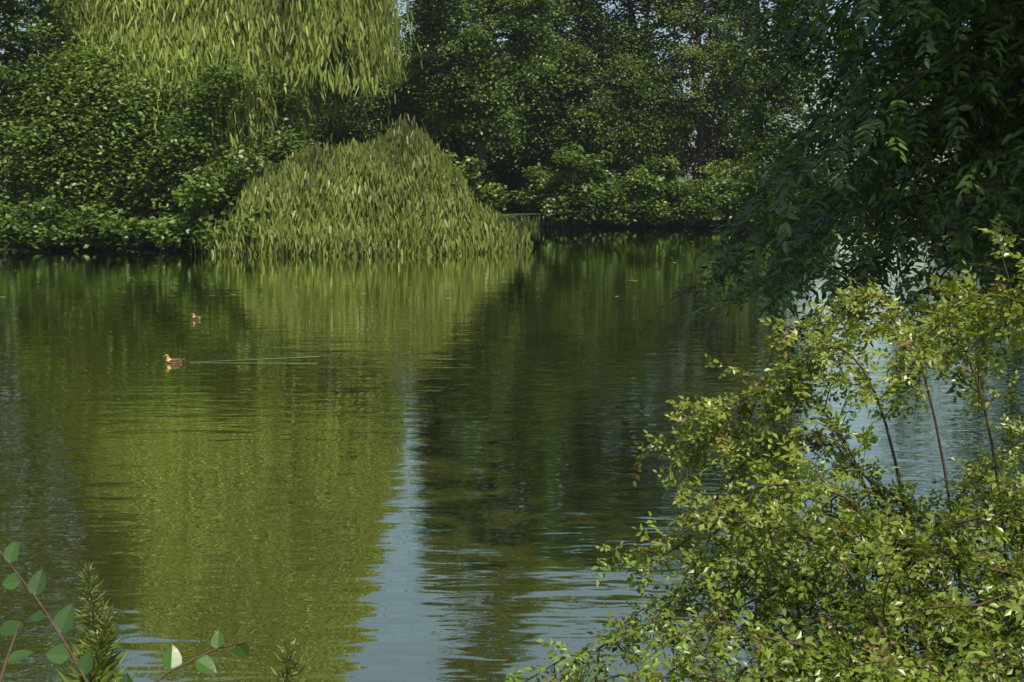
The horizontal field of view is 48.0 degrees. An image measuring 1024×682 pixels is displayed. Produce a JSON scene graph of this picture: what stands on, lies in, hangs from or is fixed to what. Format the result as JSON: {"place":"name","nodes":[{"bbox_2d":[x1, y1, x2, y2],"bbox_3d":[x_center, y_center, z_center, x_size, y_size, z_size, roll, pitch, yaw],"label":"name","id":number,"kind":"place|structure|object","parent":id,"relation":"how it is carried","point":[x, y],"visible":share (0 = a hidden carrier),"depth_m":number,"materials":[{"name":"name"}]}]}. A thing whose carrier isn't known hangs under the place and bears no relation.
{"place":"outdoors","nodes":[
{"label":"outdoors","id":0,"kind":"place"},
{"bbox_2d":[0,0,986,182],"label":"sky","id":1,"kind":"structure","parent":0,"point":[613,6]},
{"bbox_2d":[0,182,1016,248],"bbox_3d":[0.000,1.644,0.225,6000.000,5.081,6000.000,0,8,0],"label":"ground","id":2,"kind":"structure","parent":0,"point":[512,210],"depth_m":80.83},
{"bbox_2d":[7,0,535,257],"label":"willows","id":3,"kind":"object","parent":2,"relation":"on","point":[400,185],"visible":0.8,"depth_m":54.04,"materials":[{"name":"green plant"}]},
{"bbox_2d":[0,540,641,681],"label":"plants","id":4,"kind":"object","parent":2,"relation":"on","point":[96,663],"visible":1,"depth_m":1.93,"materials":[{"name":"green plant"}]},
{"bbox_2d":[0,0,1001,251],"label":"trees","id":5,"kind":"object","parent":2,"relation":"on","point":[542,110],"visible":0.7,"depth_m":68.75,"materials":[{"name":"green plant"}]},
{"bbox_2d":[505,214,1023,681],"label":"shrub","id":6,"kind":"object","parent":2,"relation":"on","point":[874,544],"visible":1,"depth_m":3.90,"materials":[{"name":"green plant"}]},
{"bbox_2d":[639,0,1023,403],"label":"ash tree","id":7,"kind":"object","parent":2,"relation":"on","point":[958,66],"visible":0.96,"depth_m":9.13,"materials":[{"name":"green plant"}]},
{"bbox_2d":[0,226,1023,681],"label":"water","id":8,"kind":"structure","parent":0,"point":[420,468],"depth_m":13.44,"materials":[{"name":"green liquid"}]},
{"bbox_2d":[164,354,184,363],"bbox_3d":[-5.693,0.311,19.390,0.363,0.183,0.142,0,8,0],"label":"duck","id":9,"kind":"object","parent":8,"relation":"on","point":[173,360],"visible":1,"depth_m":19.34},
{"bbox_2d":[192,313,202,319],"bbox_3d":[-6.999,-0.531,25.562,0.343,0.171,0.128,5,9,32],"label":"duck","id":10,"kind":"object","parent":8,"relation":"on","point":[197,318],"visible":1,"depth_m":25.51},
{"bbox_2d":[202,356,318,361],"bbox_3d":[-4.358,0.322,19.727,2.202,0.001,0.800,0,8,0],"label":"wake","id":11,"kind":"object","parent":8,"relation":"on","point":[269,358],"visible":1,"depth_m":19.87,"materials":[{"name":"green liquid"}]},
{"bbox_2d":[190,213,961,297],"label":"bank","id":12,"kind":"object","parent":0,"point":[535,224],"visible":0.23,"depth_m":49.81,"materials":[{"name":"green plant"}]}
]}

